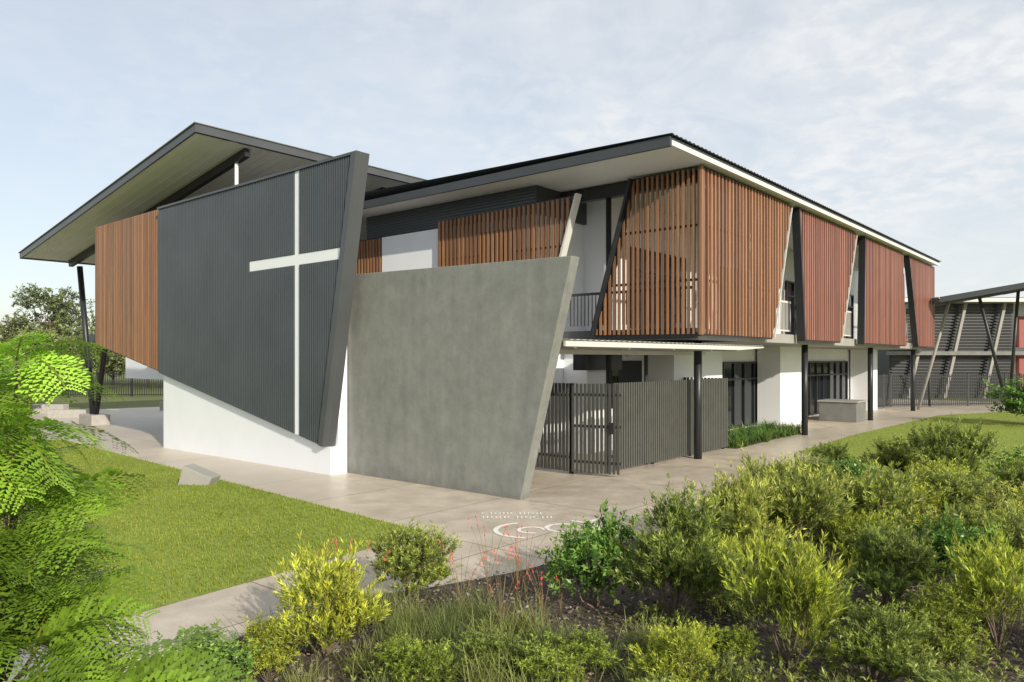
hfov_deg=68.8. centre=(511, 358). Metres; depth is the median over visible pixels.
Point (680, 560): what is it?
fine shrub
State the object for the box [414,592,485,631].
tussock grass
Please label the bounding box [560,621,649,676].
tussock grass
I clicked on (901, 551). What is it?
fine shrub
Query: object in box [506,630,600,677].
tussock grass
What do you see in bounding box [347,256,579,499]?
concrete wall
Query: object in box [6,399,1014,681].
concrete path
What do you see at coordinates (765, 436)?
strap leaf plant
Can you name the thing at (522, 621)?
tussock grass
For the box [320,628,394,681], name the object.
tussock grass
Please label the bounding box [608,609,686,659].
tussock grass
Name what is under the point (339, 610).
spiky shrub
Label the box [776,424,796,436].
strap leaf plant
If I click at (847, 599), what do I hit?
fine shrub
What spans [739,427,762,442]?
strap leaf plant
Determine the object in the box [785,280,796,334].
window
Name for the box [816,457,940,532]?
fine shrub
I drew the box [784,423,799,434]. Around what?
strap leaf plant
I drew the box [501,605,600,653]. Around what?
tussock grass
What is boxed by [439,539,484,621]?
red flowering plant
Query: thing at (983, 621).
shrub
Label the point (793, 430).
strap leaf plant
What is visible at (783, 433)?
strap leaf plant
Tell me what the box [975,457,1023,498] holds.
fine shrub
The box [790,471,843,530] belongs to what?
spiky shrub
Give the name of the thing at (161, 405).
seat wall
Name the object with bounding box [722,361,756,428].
window
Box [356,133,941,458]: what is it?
school building
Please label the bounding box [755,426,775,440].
strap leaf plant
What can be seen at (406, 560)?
fine shrub
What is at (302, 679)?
tussock grass
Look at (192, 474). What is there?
concrete block
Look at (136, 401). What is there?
ground
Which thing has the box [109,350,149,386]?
eucalyptus tree
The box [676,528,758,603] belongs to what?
spiky shrub
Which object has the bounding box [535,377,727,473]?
batten fence
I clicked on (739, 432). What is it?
strap leaf plant
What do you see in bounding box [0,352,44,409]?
bushy tree
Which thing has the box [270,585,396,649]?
tussock grass
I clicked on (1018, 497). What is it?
fine shrub
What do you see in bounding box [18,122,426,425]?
hall building
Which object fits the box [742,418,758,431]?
strap leaf plant
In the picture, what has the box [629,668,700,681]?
fine shrub
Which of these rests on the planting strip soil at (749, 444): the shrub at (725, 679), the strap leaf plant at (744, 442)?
the strap leaf plant at (744, 442)
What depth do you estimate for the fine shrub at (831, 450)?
16.42 m
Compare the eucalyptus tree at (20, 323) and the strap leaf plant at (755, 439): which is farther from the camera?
the eucalyptus tree at (20, 323)
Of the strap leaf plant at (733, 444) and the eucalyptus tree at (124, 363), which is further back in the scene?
the eucalyptus tree at (124, 363)
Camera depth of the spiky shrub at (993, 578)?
6.63 m
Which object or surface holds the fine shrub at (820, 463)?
on the garden bed soil at (693, 613)
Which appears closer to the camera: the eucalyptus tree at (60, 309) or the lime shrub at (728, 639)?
the lime shrub at (728, 639)
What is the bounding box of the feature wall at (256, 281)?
[157,150,369,474]
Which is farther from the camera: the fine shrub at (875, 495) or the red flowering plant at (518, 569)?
the fine shrub at (875, 495)
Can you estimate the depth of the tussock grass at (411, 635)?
6.60 m
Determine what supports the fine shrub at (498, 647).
on the garden bed soil at (693, 613)
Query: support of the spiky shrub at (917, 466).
on the garden bed soil at (693, 613)
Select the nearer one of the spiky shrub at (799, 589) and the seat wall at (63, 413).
the spiky shrub at (799, 589)
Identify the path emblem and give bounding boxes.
[493,518,602,537]
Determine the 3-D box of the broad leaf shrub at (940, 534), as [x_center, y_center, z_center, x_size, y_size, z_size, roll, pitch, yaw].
[4.807,2.080,8.083,1.027,1.093,1.062,0,0,-40]
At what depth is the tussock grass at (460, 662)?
6.07 m
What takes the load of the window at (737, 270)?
in the school building at (670, 237)
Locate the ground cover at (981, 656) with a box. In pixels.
[328,465,1023,681]
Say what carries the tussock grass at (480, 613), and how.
on the garden bed soil at (693, 613)
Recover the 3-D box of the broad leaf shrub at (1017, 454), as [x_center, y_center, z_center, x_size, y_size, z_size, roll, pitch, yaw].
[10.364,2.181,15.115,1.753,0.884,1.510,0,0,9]
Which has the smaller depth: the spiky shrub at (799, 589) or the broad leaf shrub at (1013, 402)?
the spiky shrub at (799, 589)
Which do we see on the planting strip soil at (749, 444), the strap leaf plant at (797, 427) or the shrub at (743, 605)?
the strap leaf plant at (797, 427)
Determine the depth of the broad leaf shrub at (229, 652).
5.84 m
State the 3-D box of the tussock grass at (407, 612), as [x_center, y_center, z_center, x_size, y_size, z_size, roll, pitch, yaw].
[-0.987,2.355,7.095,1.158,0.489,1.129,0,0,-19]
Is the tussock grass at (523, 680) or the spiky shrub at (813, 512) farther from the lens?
the spiky shrub at (813, 512)
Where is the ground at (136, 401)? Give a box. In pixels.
[25,363,1013,408]
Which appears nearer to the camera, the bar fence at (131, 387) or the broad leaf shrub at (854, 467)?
the broad leaf shrub at (854, 467)
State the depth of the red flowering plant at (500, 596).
7.01 m
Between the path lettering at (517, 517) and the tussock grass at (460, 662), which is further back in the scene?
the path lettering at (517, 517)
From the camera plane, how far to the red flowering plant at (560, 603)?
7.70 m
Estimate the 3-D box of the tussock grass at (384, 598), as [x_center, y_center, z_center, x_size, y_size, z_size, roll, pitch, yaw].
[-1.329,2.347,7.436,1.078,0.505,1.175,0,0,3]
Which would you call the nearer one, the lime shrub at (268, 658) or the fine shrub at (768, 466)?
the lime shrub at (268, 658)
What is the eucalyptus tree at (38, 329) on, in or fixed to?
on the ground at (136, 401)
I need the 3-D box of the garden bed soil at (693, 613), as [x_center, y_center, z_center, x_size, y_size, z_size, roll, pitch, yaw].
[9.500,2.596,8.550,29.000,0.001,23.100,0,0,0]
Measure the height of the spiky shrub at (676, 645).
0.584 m
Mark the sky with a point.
(902, 119)
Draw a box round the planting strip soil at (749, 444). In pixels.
[725,437,779,448]
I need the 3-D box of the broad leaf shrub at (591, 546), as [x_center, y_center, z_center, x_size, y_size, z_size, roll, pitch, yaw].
[0.841,2.037,7.779,1.110,1.187,1.110,0,0,-15]
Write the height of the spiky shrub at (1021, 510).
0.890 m
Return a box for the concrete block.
[178,463,220,485]
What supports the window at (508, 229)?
in the school building at (670, 237)
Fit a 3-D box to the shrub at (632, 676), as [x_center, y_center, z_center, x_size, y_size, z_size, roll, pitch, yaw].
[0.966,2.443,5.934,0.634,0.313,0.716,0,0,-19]
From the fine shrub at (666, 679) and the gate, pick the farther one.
the gate
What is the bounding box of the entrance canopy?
[559,339,763,463]
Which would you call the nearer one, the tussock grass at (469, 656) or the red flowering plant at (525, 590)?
the tussock grass at (469, 656)
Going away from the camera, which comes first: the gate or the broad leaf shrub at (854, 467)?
the broad leaf shrub at (854, 467)
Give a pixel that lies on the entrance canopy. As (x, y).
(595, 347)
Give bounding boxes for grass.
[214,600,329,663]
[267,650,344,681]
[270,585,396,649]
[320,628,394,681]
[355,571,423,631]
[355,660,435,681]
[356,599,441,647]
[358,616,458,654]
[359,578,465,637]
[408,597,491,651]
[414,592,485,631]
[414,629,494,681]
[429,576,527,629]
[430,625,513,678]
[431,640,532,681]
[455,601,540,649]
[472,640,600,681]
[474,628,554,681]
[484,594,577,640]
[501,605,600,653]
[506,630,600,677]
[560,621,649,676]
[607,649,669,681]
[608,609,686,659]
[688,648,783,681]
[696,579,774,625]
[797,667,873,681]
[825,553,862,584]
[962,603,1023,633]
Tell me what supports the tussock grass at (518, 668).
on the garden bed soil at (693, 613)
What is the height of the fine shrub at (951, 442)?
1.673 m
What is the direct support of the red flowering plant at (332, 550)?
on the garden bed soil at (693, 613)
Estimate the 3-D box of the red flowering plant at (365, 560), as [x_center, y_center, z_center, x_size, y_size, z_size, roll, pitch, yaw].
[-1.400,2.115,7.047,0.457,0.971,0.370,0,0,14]
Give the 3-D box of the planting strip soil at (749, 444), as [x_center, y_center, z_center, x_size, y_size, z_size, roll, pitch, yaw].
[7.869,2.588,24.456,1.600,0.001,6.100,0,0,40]
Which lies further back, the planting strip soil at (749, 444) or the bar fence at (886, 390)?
the bar fence at (886, 390)
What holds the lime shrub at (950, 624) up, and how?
on the garden bed soil at (693, 613)
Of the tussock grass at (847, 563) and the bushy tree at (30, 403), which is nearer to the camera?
the tussock grass at (847, 563)
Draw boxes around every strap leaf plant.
[728,431,744,442]
[728,435,741,447]
[729,426,752,440]
[735,431,750,446]
[737,428,755,444]
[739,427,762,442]
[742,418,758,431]
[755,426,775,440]
[758,421,773,431]
[758,425,773,441]
[760,424,779,439]
[764,419,780,431]
[771,427,784,438]
[776,422,796,435]
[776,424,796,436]
[776,425,786,437]
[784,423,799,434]
[791,422,808,433]
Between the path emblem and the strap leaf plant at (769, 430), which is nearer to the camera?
the path emblem
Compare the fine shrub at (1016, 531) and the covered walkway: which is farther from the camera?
the covered walkway
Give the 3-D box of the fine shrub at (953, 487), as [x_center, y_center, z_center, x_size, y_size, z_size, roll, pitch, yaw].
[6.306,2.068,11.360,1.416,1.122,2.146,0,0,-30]
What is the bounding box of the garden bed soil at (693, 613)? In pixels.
[197,477,1023,681]
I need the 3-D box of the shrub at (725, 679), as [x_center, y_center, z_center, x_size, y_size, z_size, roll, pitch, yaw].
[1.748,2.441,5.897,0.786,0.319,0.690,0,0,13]
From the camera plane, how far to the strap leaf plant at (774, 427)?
25.47 m
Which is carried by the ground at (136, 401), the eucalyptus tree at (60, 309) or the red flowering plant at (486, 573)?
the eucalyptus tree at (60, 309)
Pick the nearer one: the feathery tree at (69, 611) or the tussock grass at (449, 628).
the feathery tree at (69, 611)
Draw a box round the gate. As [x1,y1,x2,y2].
[572,383,620,474]
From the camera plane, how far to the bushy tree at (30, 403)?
27.52 m
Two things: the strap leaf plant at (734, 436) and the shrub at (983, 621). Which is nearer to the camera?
the shrub at (983, 621)
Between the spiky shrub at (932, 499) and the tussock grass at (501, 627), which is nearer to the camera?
the tussock grass at (501, 627)
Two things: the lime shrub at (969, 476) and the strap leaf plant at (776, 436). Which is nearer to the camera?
the lime shrub at (969, 476)
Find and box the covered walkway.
[905,282,1023,410]
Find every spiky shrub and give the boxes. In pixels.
[270,530,392,657]
[626,613,730,681]
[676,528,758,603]
[718,511,857,674]
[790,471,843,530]
[812,501,898,568]
[868,475,949,535]
[904,456,992,500]
[914,523,1023,649]
[986,499,1023,548]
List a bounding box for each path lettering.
[481,512,541,513]
[483,516,551,518]
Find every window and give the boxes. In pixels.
[486,229,508,262]
[611,361,641,407]
[630,246,685,328]
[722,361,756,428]
[737,270,737,330]
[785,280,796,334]
[808,361,847,415]
[843,294,853,338]
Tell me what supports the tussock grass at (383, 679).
on the garden bed soil at (693, 613)
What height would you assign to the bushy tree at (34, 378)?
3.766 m
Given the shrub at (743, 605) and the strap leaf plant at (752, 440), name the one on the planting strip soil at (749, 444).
the strap leaf plant at (752, 440)
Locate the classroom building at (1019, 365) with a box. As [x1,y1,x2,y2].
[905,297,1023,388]
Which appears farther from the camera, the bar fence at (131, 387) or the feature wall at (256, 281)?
the bar fence at (131, 387)
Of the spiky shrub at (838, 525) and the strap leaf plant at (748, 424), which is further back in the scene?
the strap leaf plant at (748, 424)
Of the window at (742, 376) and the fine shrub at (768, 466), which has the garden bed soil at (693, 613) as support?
the fine shrub at (768, 466)
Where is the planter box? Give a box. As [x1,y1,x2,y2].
[817,399,867,422]
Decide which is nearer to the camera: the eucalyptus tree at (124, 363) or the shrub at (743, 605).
the shrub at (743, 605)
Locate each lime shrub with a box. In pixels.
[237,609,313,681]
[369,631,474,681]
[510,618,621,681]
[688,619,765,667]
[897,579,986,656]
[918,461,982,481]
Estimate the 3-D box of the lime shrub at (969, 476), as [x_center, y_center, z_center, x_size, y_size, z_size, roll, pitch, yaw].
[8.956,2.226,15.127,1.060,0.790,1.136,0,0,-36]
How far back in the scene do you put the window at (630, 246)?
23.15 m
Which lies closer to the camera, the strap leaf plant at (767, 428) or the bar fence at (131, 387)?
the strap leaf plant at (767, 428)
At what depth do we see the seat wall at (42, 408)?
36.00 m
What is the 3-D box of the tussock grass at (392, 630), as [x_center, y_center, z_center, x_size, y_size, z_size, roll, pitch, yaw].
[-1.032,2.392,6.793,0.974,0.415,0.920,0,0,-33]
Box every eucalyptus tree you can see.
[0,311,68,357]
[0,320,123,390]
[9,283,94,381]
[66,317,125,384]
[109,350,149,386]
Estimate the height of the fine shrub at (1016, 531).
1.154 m
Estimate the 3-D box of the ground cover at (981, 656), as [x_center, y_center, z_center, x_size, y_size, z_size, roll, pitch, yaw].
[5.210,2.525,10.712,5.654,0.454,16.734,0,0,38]
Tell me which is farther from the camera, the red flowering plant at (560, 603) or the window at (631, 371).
the window at (631, 371)
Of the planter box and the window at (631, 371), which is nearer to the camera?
the window at (631, 371)
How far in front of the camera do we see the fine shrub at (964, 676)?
5.18 m
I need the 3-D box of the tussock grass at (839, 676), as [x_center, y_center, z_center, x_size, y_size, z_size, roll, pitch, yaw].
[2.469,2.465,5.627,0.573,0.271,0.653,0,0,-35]
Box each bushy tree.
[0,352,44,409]
[0,353,55,402]
[0,357,44,422]
[0,378,39,430]
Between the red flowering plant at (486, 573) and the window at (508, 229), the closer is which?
the red flowering plant at (486, 573)
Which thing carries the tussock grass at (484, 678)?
on the garden bed soil at (693, 613)
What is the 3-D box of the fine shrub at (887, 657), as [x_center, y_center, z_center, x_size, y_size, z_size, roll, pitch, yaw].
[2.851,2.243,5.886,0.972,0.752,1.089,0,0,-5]
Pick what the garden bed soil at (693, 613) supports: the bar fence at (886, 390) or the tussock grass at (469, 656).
the tussock grass at (469, 656)
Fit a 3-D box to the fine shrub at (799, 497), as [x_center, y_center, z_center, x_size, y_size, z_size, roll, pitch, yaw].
[3.503,1.842,9.357,1.672,1.602,1.798,0,0,-33]
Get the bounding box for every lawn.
[0,440,415,637]
[800,411,1023,476]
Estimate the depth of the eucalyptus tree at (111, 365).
74.05 m
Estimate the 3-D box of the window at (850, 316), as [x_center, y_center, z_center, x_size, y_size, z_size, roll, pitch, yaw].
[16.515,-2.100,37.379,0.086,2.400,3.470,0,0,40]
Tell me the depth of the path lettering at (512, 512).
12.64 m
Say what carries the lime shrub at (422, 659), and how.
on the garden bed soil at (693, 613)
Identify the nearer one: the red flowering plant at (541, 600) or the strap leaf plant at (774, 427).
the red flowering plant at (541, 600)
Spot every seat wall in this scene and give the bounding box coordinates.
[27,404,68,412]
[47,409,89,417]
[160,402,163,409]
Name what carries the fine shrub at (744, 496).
on the garden bed soil at (693, 613)
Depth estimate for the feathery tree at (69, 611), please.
3.22 m
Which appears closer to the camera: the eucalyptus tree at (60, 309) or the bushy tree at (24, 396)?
the bushy tree at (24, 396)
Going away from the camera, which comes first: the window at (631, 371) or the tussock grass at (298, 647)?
the tussock grass at (298, 647)
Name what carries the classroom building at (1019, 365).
on the ground at (136, 401)
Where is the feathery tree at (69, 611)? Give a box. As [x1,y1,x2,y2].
[0,330,256,681]
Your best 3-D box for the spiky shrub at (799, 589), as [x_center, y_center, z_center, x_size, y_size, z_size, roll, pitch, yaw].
[2.277,1.960,6.207,1.130,1.343,1.194,0,0,8]
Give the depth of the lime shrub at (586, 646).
5.77 m
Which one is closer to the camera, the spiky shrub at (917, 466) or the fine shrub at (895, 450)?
the spiky shrub at (917, 466)
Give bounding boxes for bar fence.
[38,371,163,395]
[877,373,1023,407]
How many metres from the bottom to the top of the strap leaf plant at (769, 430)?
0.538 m
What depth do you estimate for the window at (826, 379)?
35.43 m
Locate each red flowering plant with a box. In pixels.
[306,538,351,586]
[332,533,389,632]
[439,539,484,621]
[468,515,507,604]
[489,548,521,620]
[499,523,554,615]
[504,526,542,599]
[511,545,550,626]
[540,544,571,610]
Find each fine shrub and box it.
[358,516,463,598]
[453,617,529,677]
[601,471,757,622]
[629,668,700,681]
[684,457,808,575]
[720,441,857,565]
[759,460,794,475]
[777,572,869,627]
[781,450,866,497]
[805,439,861,465]
[805,591,944,681]
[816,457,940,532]
[841,513,948,608]
[856,432,926,474]
[877,460,1007,520]
[893,413,1004,479]
[904,660,1023,681]
[917,487,1023,560]
[968,481,1023,516]
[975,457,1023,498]
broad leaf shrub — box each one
[146,619,276,681]
[533,498,644,607]
[822,452,888,481]
[909,501,1016,590]
[980,444,1023,476]
[981,376,1023,415]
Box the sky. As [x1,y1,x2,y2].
[0,0,1023,337]
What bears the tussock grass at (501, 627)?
on the garden bed soil at (693, 613)

